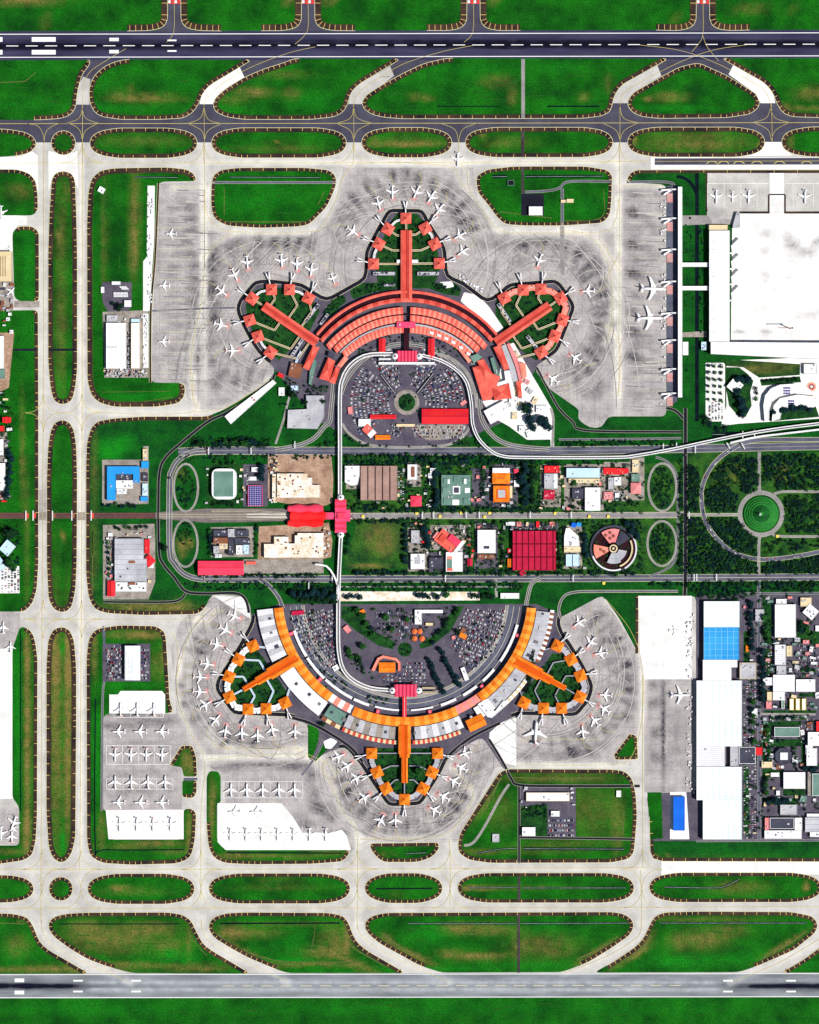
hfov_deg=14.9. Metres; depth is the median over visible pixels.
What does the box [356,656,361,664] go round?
tree
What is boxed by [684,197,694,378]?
tree thicket
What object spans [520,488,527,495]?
tree
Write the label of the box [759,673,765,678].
tree
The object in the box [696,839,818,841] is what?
road
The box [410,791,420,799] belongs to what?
link corridor
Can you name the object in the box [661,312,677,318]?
jet bridge
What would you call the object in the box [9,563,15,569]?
tree
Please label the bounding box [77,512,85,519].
taxiway
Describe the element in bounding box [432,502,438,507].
tree
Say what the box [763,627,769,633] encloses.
tree
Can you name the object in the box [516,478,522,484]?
tree
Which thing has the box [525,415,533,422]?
tree
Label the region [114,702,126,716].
airliner
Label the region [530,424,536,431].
tree
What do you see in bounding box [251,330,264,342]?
boarding pavilion
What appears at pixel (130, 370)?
parked cars
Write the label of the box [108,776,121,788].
airliner
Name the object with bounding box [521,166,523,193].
service road
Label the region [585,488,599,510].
building
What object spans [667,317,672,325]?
pavement
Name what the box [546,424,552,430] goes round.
tree
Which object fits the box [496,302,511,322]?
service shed
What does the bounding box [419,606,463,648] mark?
garden
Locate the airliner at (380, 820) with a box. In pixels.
[374,815,384,826]
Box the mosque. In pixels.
[432,529,464,551]
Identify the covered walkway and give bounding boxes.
[235,676,247,683]
[244,659,265,671]
[250,688,255,703]
[256,322,279,330]
[264,336,299,349]
[267,680,273,702]
[276,343,308,358]
[288,295,297,317]
[301,305,311,326]
[377,752,397,753]
[379,263,400,264]
[380,375,395,393]
[382,765,399,770]
[384,246,400,250]
[409,765,426,770]
[411,752,431,753]
[412,246,429,250]
[416,373,433,393]
[500,305,511,326]
[503,343,535,358]
[513,336,547,348]
[515,295,524,317]
[533,322,555,329]
[534,680,541,702]
[547,660,564,673]
[554,688,559,702]
[561,675,574,683]
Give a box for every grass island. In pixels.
[0,60,86,119]
[0,133,31,156]
[0,173,35,214]
[0,310,34,611]
[0,627,33,859]
[0,879,29,898]
[0,917,81,973]
[13,230,34,300]
[51,632,70,856]
[52,425,71,606]
[53,176,71,398]
[53,881,68,896]
[53,916,242,973]
[55,134,71,150]
[90,629,191,860]
[91,877,190,900]
[92,173,192,401]
[93,59,242,114]
[94,132,192,153]
[172,749,193,776]
[182,781,193,794]
[207,771,345,860]
[213,877,345,899]
[213,916,396,972]
[215,171,331,223]
[216,132,341,152]
[218,59,391,114]
[366,132,446,152]
[367,58,657,113]
[369,877,438,899]
[369,916,629,972]
[375,846,434,857]
[461,876,629,898]
[462,773,632,858]
[470,132,607,152]
[480,170,608,221]
[597,915,813,972]
[618,738,633,755]
[632,68,754,113]
[632,132,759,152]
[653,876,816,898]
[730,58,818,112]
[786,131,818,151]
[789,953,818,972]
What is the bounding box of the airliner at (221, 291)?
[215,285,226,295]
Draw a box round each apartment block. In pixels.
[213,538,227,543]
[213,546,218,553]
[214,530,227,535]
[219,544,227,548]
[228,529,235,536]
[228,538,233,554]
[235,530,248,535]
[235,538,249,544]
[236,545,242,553]
[243,545,248,553]
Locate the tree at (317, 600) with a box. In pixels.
[314,596,320,603]
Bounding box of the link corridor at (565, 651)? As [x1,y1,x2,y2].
[561,646,570,655]
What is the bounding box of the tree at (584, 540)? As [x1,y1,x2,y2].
[582,537,588,542]
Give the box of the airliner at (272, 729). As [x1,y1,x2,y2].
[266,723,278,736]
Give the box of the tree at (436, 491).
[434,488,439,493]
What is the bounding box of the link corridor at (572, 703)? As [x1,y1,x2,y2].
[567,700,577,708]
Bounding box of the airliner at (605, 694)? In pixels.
[599,689,612,701]
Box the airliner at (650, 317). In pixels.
[638,306,662,329]
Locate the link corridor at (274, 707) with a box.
[271,703,280,710]
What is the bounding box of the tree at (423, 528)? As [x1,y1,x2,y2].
[419,525,426,531]
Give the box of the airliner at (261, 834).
[256,828,267,840]
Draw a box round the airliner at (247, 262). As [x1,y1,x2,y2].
[241,255,253,268]
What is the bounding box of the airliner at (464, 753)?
[458,747,471,758]
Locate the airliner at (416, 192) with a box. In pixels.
[411,185,421,198]
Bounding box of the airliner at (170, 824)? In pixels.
[164,818,176,830]
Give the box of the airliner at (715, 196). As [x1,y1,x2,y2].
[709,189,722,202]
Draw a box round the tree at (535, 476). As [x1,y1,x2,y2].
[530,473,538,479]
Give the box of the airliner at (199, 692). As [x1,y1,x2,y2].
[193,685,205,697]
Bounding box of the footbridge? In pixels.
[403,697,406,716]
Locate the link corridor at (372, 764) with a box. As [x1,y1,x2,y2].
[369,759,376,767]
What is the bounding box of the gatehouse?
[756,747,761,754]
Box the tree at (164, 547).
[161,544,167,552]
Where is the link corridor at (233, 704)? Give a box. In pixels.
[230,701,242,710]
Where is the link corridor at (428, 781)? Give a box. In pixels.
[425,777,432,784]
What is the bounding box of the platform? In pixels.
[247,514,288,514]
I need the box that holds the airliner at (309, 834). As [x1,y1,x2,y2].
[303,828,315,841]
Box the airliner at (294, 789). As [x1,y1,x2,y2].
[288,783,300,796]
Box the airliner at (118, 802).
[112,796,125,808]
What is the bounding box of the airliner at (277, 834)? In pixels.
[271,829,282,840]
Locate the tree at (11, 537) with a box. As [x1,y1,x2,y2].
[6,534,14,540]
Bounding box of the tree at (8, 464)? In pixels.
[6,462,11,468]
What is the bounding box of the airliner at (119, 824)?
[113,818,125,830]
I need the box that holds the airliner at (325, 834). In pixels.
[319,828,331,841]
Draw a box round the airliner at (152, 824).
[146,818,159,830]
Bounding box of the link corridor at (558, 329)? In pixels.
[555,325,563,331]
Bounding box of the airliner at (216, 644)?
[210,638,223,649]
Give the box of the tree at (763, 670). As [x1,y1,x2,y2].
[760,666,766,672]
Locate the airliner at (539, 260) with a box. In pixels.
[534,253,545,266]
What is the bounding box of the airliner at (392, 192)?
[386,185,398,198]
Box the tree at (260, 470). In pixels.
[258,467,264,472]
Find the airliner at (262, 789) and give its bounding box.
[256,783,268,796]
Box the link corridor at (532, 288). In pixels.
[529,284,534,290]
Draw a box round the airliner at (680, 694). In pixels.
[671,686,689,703]
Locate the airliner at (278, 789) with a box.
[273,783,284,796]
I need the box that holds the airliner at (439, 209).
[435,202,445,214]
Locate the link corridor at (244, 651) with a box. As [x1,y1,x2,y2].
[239,646,248,655]
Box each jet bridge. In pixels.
[661,188,677,194]
[661,217,677,223]
[661,248,677,254]
[661,280,677,286]
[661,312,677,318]
[661,339,677,345]
[661,368,677,374]
[661,392,677,398]
[730,254,739,269]
[730,270,740,284]
[730,286,740,300]
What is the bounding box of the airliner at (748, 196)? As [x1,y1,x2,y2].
[742,190,754,203]
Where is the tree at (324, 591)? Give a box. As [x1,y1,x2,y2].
[321,588,328,594]
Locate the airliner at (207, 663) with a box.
[200,657,213,669]
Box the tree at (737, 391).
[733,388,741,395]
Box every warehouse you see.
[673,796,684,830]
[764,830,801,838]
[770,818,793,828]
[773,675,794,691]
[775,604,795,637]
[775,645,785,664]
[783,772,804,788]
[796,679,814,691]
[805,817,818,831]
[806,748,816,765]
[807,732,818,745]
[810,832,818,836]
[812,773,818,795]
[816,721,818,730]
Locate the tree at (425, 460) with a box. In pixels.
[422,455,427,462]
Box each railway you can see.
[0,513,26,518]
[55,513,70,517]
[89,513,154,518]
[155,508,289,522]
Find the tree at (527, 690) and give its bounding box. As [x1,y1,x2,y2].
[525,686,530,693]
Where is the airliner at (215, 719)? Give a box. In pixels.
[209,715,219,725]
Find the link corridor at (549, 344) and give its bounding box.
[544,340,554,350]
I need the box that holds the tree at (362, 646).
[359,643,366,649]
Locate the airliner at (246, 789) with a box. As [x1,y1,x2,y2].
[241,783,252,796]
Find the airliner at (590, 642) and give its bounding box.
[587,636,595,647]
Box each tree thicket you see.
[0,391,15,502]
[0,523,20,564]
[177,469,194,508]
[178,522,192,544]
[180,453,332,460]
[185,580,332,591]
[236,653,280,702]
[252,295,309,350]
[290,611,334,660]
[303,383,328,395]
[304,656,346,693]
[316,432,336,446]
[320,669,387,704]
[323,295,344,317]
[342,579,522,592]
[345,434,467,447]
[346,459,645,513]
[348,607,448,647]
[352,663,373,679]
[354,281,393,292]
[357,335,399,353]
[360,361,450,445]
[381,219,435,269]
[382,749,432,794]
[399,395,412,408]
[406,518,645,576]
[412,336,458,356]
[433,283,459,293]
[457,614,504,665]
[504,302,553,345]
[522,803,547,818]
[531,655,579,702]
[558,439,676,447]
[650,523,672,563]
[652,467,672,508]
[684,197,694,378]
[697,228,705,332]
[742,593,818,836]
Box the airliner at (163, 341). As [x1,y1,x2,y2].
[158,336,169,346]
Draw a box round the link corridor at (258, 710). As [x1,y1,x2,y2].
[253,707,260,713]
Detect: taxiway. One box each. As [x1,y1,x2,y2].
[0,59,818,141]
[0,152,38,193]
[14,301,38,306]
[39,490,45,511]
[39,512,45,519]
[48,151,77,190]
[76,77,89,104]
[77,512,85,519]
[148,0,199,31]
[200,68,243,103]
[287,0,328,30]
[348,67,393,103]
[452,0,494,30]
[613,66,660,102]
[655,158,818,164]
[661,861,818,874]
[678,0,726,30]
[729,66,774,102]
[747,142,791,155]
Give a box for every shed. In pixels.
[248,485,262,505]
[290,338,304,356]
[303,303,320,322]
[319,313,328,325]
[373,272,395,275]
[384,284,395,286]
[417,272,439,275]
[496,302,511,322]
[509,396,517,401]
[519,426,524,431]
[526,334,538,348]
[526,429,535,436]
[536,405,547,411]
[789,699,793,709]
[796,699,799,709]
[802,699,805,709]
[807,814,818,816]
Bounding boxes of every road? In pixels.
[13,349,38,350]
[48,349,76,350]
[101,681,104,810]
[102,629,104,644]
[103,593,186,603]
[149,183,159,382]
[152,307,234,311]
[157,374,275,612]
[166,448,206,581]
[172,519,198,567]
[173,463,198,511]
[178,442,818,455]
[184,778,196,780]
[205,574,818,581]
[212,181,335,183]
[215,615,294,716]
[236,208,574,362]
[258,577,284,607]
[275,383,335,451]
[275,390,292,443]
[289,716,363,762]
[290,605,519,709]
[301,605,508,698]
[301,739,323,775]
[335,356,373,405]
[339,744,450,805]
[341,586,519,586]
[342,342,473,394]
[342,421,470,448]
[350,512,682,518]
[435,353,477,407]
[443,722,500,761]
[464,784,509,846]
[471,361,549,451]
[475,521,477,572]
[488,739,639,787]
[494,579,497,596]
[511,613,592,716]
[517,914,519,972]
[518,786,519,863]
[518,877,519,899]
[519,836,634,839]
[521,59,524,117]
[521,131,523,156]
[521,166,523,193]
[523,577,540,612]
[525,180,610,192]
[536,367,680,432]
[549,408,554,446]
[557,590,677,618]
[559,437,680,439]
[560,225,564,274]
[561,188,563,224]
[627,181,674,185]
[646,520,676,566]
[647,463,676,511]
[648,456,678,576]
[666,407,682,419]
[682,215,711,229]
[682,331,706,336]
[683,408,686,595]
[687,513,737,515]
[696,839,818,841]
[699,437,818,561]
[738,490,783,536]
[739,592,818,594]
[757,537,760,574]
[757,581,760,838]
[758,452,760,490]
[760,713,815,714]
[772,534,818,537]
[774,490,818,495]
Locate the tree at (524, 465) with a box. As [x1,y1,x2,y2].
[521,461,527,468]
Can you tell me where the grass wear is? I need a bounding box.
[0,68,806,1022]
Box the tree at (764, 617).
[761,614,766,620]
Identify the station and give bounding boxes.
[328,494,349,537]
[389,684,421,696]
[391,351,422,361]
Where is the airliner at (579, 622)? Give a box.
[573,616,585,626]
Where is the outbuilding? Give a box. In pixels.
[800,795,806,802]
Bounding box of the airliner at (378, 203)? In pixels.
[372,196,383,209]
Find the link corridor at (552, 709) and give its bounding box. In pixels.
[549,707,555,712]
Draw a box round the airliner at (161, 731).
[155,726,168,737]
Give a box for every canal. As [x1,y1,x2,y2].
[20,631,20,810]
[94,699,184,854]
[135,176,177,177]
[221,922,339,923]
[227,852,341,853]
[230,176,320,177]
[376,888,431,889]
[405,852,425,854]
[408,923,515,923]
[437,106,499,106]
[469,887,517,888]
[477,847,516,853]
[492,175,506,177]
[522,922,628,923]
[523,887,624,888]
[524,847,623,850]
[525,175,602,177]
[547,106,598,106]
[660,922,806,923]
[665,879,738,888]
[677,175,698,206]
[695,173,698,420]
[712,432,725,435]
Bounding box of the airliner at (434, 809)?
[429,805,441,816]
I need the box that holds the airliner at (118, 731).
[112,725,125,737]
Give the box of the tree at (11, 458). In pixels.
[8,456,14,461]
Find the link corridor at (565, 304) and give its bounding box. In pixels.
[561,301,568,314]
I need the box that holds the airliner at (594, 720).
[590,715,601,727]
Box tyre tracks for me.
[158,173,665,841]
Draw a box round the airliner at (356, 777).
[349,773,361,784]
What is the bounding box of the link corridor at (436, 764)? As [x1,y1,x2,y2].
[432,759,439,767]
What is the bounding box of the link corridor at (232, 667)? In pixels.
[228,662,236,671]
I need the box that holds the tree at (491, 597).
[488,594,494,600]
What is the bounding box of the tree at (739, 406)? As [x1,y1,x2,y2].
[736,403,744,409]
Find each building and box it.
[0,336,3,368]
[0,369,4,378]
[0,439,3,454]
[0,463,5,489]
[0,539,15,555]
[0,557,5,571]
[97,186,105,193]
[106,323,125,368]
[107,315,117,321]
[107,466,139,499]
[107,581,114,595]
[112,281,120,284]
[115,539,146,584]
[116,474,131,479]
[116,480,132,488]
[116,582,146,590]
[117,489,126,493]
[124,300,130,306]
[131,323,139,368]
[141,461,148,467]
[142,473,147,480]
[142,484,147,495]
[143,449,147,460]
[145,539,149,553]
[145,554,155,566]
[198,561,243,574]
[212,469,236,498]
[225,380,275,423]
[252,467,258,471]
[257,607,553,744]
[264,533,323,557]
[272,474,275,498]
[277,474,319,497]
[279,387,284,395]
[287,396,323,428]
[288,362,302,378]
[303,291,526,400]
[309,359,316,384]
[332,664,339,670]
[345,466,359,485]
[358,419,370,425]
[361,466,396,499]
[372,655,400,670]
[379,662,394,671]
[397,322,414,327]
[408,465,416,479]
[411,496,421,505]
[411,530,418,542]
[411,554,424,568]
[415,610,442,623]
[429,558,441,568]
[441,475,470,504]
[446,552,462,571]
[461,667,468,680]
[465,713,486,731]
[467,559,472,565]
[478,530,495,552]
[478,554,494,558]
[478,699,507,717]
[484,401,509,423]
[490,357,500,381]
[492,468,509,483]
[493,486,511,501]
[501,593,518,598]
[508,180,513,185]
[508,559,512,566]
[522,827,534,835]
[526,792,569,800]
[529,207,542,214]
[544,466,558,472]
[544,474,557,488]
[544,490,554,499]
[551,811,559,816]
[564,528,579,545]
[564,547,580,551]
[566,468,599,477]
[566,554,578,565]
[569,479,599,482]
[572,488,583,498]
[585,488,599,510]
[590,525,636,571]
[603,468,628,474]
[604,492,612,498]
[608,478,613,489]
[614,477,620,484]
[631,474,639,480]
[631,483,640,493]
[632,460,638,471]
[683,342,687,354]
[701,342,706,349]
[709,225,727,229]
[710,342,818,358]
[726,378,742,392]
[733,212,739,227]
[763,384,811,420]
[772,395,818,420]
[775,748,791,763]
[802,604,818,619]
[803,364,816,373]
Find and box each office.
[739,663,755,678]
[739,747,755,763]
[763,677,771,684]
[765,818,768,829]
[767,692,771,700]
[771,773,778,776]
[773,692,784,699]
[776,599,786,603]
[776,666,785,673]
[780,805,796,814]
[786,646,791,655]
[794,818,801,829]
[800,598,811,605]
[805,745,812,753]
[807,772,810,795]
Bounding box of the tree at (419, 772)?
[415,767,424,775]
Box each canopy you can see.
[288,504,324,526]
[292,610,303,614]
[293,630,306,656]
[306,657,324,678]
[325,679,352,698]
[343,625,350,633]
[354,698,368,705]
[370,415,395,418]
[375,435,389,439]
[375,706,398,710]
[379,362,434,364]
[396,424,414,426]
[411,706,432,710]
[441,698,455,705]
[459,633,466,639]
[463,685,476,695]
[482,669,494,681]
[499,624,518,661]
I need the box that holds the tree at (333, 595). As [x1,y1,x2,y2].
[328,592,336,599]
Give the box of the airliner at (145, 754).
[139,748,152,761]
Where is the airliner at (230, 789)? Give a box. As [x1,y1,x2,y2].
[225,783,236,796]
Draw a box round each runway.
[0,30,818,59]
[0,973,818,998]
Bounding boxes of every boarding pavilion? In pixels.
[222,670,235,683]
[222,690,236,703]
[231,652,245,666]
[243,314,256,326]
[243,704,252,714]
[245,291,258,305]
[246,639,259,652]
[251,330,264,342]
[261,703,270,713]
[263,345,277,359]
[266,284,276,294]
[278,696,291,709]
[284,284,294,294]
[301,291,314,304]
[366,748,376,758]
[368,258,378,268]
[370,765,383,779]
[372,237,385,250]
[379,782,392,795]
[381,222,394,235]
[399,794,409,804]
[400,213,410,223]
[416,782,429,794]
[418,221,431,234]
[425,765,438,778]
[428,237,441,250]
[432,748,442,758]
[434,258,444,268]
[497,291,510,304]
[517,696,530,709]
[518,285,528,294]
[534,345,547,359]
[535,284,545,294]
[538,703,548,713]
[548,329,560,342]
[550,639,564,652]
[553,291,567,304]
[556,313,568,325]
[556,703,566,713]
[564,653,577,665]
[573,690,586,703]
[574,669,586,682]
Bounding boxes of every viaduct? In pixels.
[315,563,339,599]
[336,537,388,691]
[338,352,392,497]
[422,354,818,458]
[730,429,818,443]
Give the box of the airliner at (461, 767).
[455,763,467,773]
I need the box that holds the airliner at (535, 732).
[524,721,546,744]
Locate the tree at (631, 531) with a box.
[627,528,634,534]
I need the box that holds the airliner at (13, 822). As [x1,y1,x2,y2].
[8,816,20,828]
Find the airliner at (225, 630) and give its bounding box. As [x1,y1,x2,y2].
[218,623,231,634]
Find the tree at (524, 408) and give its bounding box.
[521,403,528,412]
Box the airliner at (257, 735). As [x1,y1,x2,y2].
[251,728,263,742]
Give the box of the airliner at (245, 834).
[241,829,250,840]
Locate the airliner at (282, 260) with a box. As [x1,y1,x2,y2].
[275,254,287,266]
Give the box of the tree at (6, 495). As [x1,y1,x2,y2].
[2,492,9,498]
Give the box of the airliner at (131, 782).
[125,775,137,788]
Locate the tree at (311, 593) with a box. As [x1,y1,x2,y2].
[307,590,315,596]
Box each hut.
[492,834,498,841]
[512,412,516,418]
[532,397,537,403]
[616,791,620,796]
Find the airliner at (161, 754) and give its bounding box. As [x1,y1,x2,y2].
[155,748,168,761]
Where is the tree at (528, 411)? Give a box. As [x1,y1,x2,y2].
[525,408,532,414]
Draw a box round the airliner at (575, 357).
[570,354,581,364]
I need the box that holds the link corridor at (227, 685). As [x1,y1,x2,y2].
[224,681,230,692]
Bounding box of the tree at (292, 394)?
[288,389,296,397]
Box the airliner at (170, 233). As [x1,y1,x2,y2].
[165,228,176,238]
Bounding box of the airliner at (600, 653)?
[594,646,607,658]
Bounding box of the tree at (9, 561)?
[6,558,13,564]
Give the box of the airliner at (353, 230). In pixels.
[346,225,357,235]
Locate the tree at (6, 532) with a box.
[1,529,12,537]
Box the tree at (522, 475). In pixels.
[517,472,525,478]
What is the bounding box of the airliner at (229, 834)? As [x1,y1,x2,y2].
[225,829,234,839]
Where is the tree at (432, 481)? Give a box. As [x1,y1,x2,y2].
[429,478,436,484]
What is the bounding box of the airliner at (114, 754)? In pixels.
[108,748,121,761]
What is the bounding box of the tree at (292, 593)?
[290,590,295,597]
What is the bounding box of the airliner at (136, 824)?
[130,817,142,830]
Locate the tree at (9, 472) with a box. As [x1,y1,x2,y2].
[6,469,12,476]
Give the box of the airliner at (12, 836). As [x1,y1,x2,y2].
[6,831,17,842]
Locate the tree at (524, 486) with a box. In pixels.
[522,483,529,489]
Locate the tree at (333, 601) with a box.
[329,598,337,604]
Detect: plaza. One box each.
[721,358,818,425]
[807,382,816,391]
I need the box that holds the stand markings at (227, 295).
[181,173,624,838]
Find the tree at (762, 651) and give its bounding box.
[759,648,765,654]
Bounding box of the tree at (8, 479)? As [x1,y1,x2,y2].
[5,476,11,481]
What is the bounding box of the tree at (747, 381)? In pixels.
[745,376,751,383]
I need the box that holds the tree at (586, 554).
[583,551,590,557]
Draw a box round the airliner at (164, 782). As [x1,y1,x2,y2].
[158,776,171,788]
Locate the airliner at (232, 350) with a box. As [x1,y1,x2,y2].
[225,344,239,356]
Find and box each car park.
[0,566,19,592]
[341,604,450,662]
[346,362,466,443]
[706,363,724,420]
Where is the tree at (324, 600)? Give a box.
[319,598,327,603]
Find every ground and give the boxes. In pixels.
[0,0,818,1023]
[90,173,818,857]
[308,724,318,757]
[315,745,327,761]
[345,464,643,511]
[345,521,404,568]
[405,519,643,573]
[644,461,682,573]
[647,792,662,838]
[688,453,818,573]
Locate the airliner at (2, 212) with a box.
[0,205,7,218]
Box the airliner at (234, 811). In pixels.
[228,806,240,817]
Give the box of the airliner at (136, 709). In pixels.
[130,703,143,716]
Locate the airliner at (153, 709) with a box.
[147,703,159,716]
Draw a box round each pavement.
[0,142,818,973]
[0,259,12,310]
[0,333,13,391]
[0,433,6,499]
[102,282,131,311]
[102,446,148,504]
[103,310,148,377]
[103,524,154,598]
[103,644,149,680]
[143,186,154,310]
[143,314,148,367]
[211,526,253,556]
[215,604,589,806]
[236,208,574,445]
[243,464,267,506]
[244,559,323,573]
[258,523,331,558]
[268,455,332,505]
[324,738,336,748]
[336,591,479,600]
[346,464,360,488]
[394,390,418,414]
[407,462,420,486]
[408,527,427,570]
[416,425,465,439]
[428,552,465,571]
[430,525,470,549]
[440,281,453,287]
[461,292,502,332]
[472,469,490,506]
[478,523,497,568]
[483,343,551,440]
[491,464,517,508]
[509,523,558,529]
[520,787,575,836]
[521,194,543,214]
[541,464,560,506]
[563,525,581,568]
[564,464,603,509]
[603,462,629,500]
[630,457,643,499]
[653,595,818,840]
[667,186,676,406]
[667,193,672,201]
[667,222,672,230]
[667,253,672,261]
[667,285,672,293]
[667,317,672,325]
[667,344,672,352]
[667,373,672,381]
[667,397,672,405]
[670,792,688,838]
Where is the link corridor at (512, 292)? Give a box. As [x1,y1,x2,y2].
[507,288,517,296]
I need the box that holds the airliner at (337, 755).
[331,751,344,762]
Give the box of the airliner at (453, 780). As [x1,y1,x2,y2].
[448,777,460,786]
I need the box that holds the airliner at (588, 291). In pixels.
[581,285,595,297]
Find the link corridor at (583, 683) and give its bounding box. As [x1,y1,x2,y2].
[580,680,587,692]
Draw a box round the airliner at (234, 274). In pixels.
[227,268,239,280]
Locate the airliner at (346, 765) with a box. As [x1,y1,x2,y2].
[340,761,352,771]
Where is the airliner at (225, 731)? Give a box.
[218,724,231,737]
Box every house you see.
[755,609,763,620]
[762,762,772,767]
[766,701,771,708]
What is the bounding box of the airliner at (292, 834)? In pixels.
[288,829,297,840]
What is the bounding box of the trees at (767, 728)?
[101,302,815,764]
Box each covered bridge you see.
[379,338,384,351]
[404,328,408,350]
[428,338,434,357]
[682,263,708,266]
[682,286,708,289]
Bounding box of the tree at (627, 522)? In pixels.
[624,519,630,526]
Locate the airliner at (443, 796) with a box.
[438,792,450,803]
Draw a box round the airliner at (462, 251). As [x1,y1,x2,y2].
[457,246,469,255]
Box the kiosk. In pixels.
[348,407,352,413]
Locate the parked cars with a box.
[2,332,818,837]
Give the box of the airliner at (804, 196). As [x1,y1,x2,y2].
[798,190,811,202]
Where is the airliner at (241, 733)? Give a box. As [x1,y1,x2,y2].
[235,727,247,740]
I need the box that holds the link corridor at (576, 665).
[573,662,581,671]
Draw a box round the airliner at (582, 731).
[576,725,589,738]
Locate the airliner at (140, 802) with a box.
[134,796,147,808]
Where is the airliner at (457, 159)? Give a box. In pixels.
[451,152,463,165]
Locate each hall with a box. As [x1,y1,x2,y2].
[242,653,299,690]
[261,302,319,345]
[362,424,375,437]
[398,725,410,782]
[401,230,411,298]
[422,409,468,423]
[493,302,551,345]
[512,656,566,690]
[513,531,555,569]
[678,187,681,397]
[696,680,741,745]
[696,746,724,766]
[696,766,741,799]
[702,660,736,679]
[702,800,741,838]
[703,601,739,626]
[703,627,738,659]
[730,746,738,766]
[774,727,799,736]
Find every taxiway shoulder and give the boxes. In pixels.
[0,0,818,973]
[706,173,706,211]
[739,211,769,213]
[768,195,769,212]
[784,195,785,212]
[784,211,818,213]
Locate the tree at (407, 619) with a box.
[404,616,409,622]
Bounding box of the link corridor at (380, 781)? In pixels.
[377,777,383,784]
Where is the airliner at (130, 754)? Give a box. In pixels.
[124,748,137,761]
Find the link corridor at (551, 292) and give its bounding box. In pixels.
[546,287,557,295]
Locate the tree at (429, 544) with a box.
[424,542,431,548]
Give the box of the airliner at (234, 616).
[227,609,240,620]
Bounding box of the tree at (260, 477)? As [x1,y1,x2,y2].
[256,473,263,479]
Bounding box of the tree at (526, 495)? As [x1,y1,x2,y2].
[524,491,529,498]
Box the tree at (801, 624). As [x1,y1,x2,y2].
[798,620,804,628]
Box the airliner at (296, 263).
[290,257,302,270]
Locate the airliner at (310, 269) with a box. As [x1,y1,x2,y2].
[305,263,317,276]
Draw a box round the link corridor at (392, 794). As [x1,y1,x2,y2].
[388,791,398,799]
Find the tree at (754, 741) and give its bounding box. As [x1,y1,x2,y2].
[751,738,757,744]
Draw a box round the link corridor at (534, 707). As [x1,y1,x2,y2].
[528,703,537,710]
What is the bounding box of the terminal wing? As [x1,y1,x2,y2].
[709,231,729,341]
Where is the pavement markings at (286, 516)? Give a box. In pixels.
[0,0,818,997]
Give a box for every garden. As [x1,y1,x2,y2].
[207,464,242,504]
[230,650,286,705]
[246,287,319,359]
[323,295,345,317]
[341,606,394,648]
[343,428,470,446]
[350,282,398,298]
[374,748,434,797]
[376,214,439,287]
[398,394,414,410]
[398,642,411,656]
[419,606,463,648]
[430,283,460,295]
[496,287,567,359]
[520,805,546,836]
[523,654,580,707]
[721,359,799,377]
[726,367,752,416]
[743,631,749,662]
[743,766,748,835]
[760,376,800,385]
[762,597,770,639]
[762,721,770,761]
[762,768,781,776]
[762,798,797,803]
[763,649,770,675]
[764,710,815,712]
[769,406,818,420]
[771,721,801,725]
[771,739,803,745]
[783,789,804,795]
[797,631,818,643]
[798,693,814,696]
[801,746,805,766]
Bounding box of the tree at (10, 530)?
[8,527,16,534]
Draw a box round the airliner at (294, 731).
[288,725,301,738]
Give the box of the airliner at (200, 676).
[193,670,206,683]
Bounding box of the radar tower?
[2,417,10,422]
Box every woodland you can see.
[188,436,271,449]
[197,572,319,579]
[290,582,336,605]
[345,452,562,466]
[354,517,433,524]
[354,568,634,577]
[356,505,541,515]
[648,578,818,588]
[677,459,685,572]
[686,464,700,512]
[686,516,758,574]
[689,583,757,600]
[700,414,712,427]
[705,481,739,513]
[707,517,757,557]
[711,452,749,487]
[715,424,728,432]
[728,457,760,494]
[759,583,815,593]
[761,451,818,491]
[762,556,818,575]
[763,538,818,554]
[783,491,818,534]
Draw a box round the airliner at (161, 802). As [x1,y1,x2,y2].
[155,796,168,807]
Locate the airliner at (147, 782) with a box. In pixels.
[141,776,154,788]
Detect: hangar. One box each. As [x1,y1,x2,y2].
[0,251,11,281]
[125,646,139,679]
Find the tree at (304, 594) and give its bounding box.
[302,591,308,597]
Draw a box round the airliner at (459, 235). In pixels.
[454,228,465,239]
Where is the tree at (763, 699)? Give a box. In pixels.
[760,697,766,702]
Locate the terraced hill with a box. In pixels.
[743,496,778,531]
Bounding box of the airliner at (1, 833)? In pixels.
[0,826,7,839]
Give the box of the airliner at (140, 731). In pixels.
[133,725,146,737]
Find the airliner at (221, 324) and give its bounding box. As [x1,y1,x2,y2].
[214,318,227,330]
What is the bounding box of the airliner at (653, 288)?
[641,277,665,299]
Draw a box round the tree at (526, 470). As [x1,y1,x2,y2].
[522,466,529,473]
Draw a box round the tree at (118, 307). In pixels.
[116,303,123,311]
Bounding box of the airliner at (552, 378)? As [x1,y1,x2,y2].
[547,375,559,384]
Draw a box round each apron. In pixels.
[0,215,26,250]
[0,612,19,647]
[0,649,11,798]
[0,808,18,844]
[103,714,195,809]
[106,810,183,838]
[109,691,164,712]
[152,168,665,427]
[171,596,641,851]
[214,596,249,617]
[217,803,350,849]
[489,718,515,765]
[639,596,691,678]
[644,679,693,791]
[651,157,818,168]
[707,173,818,222]
[711,219,731,223]
[731,212,818,342]
[770,173,783,211]
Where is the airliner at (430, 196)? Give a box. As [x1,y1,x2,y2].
[427,190,437,202]
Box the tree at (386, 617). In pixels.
[381,614,388,620]
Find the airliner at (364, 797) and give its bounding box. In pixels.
[358,793,369,804]
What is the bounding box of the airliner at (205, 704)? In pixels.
[198,700,210,711]
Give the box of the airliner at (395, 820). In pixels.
[389,813,401,827]
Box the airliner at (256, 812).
[250,807,262,817]
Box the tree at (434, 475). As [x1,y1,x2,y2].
[431,471,438,477]
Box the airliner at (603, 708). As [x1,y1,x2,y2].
[599,705,610,715]

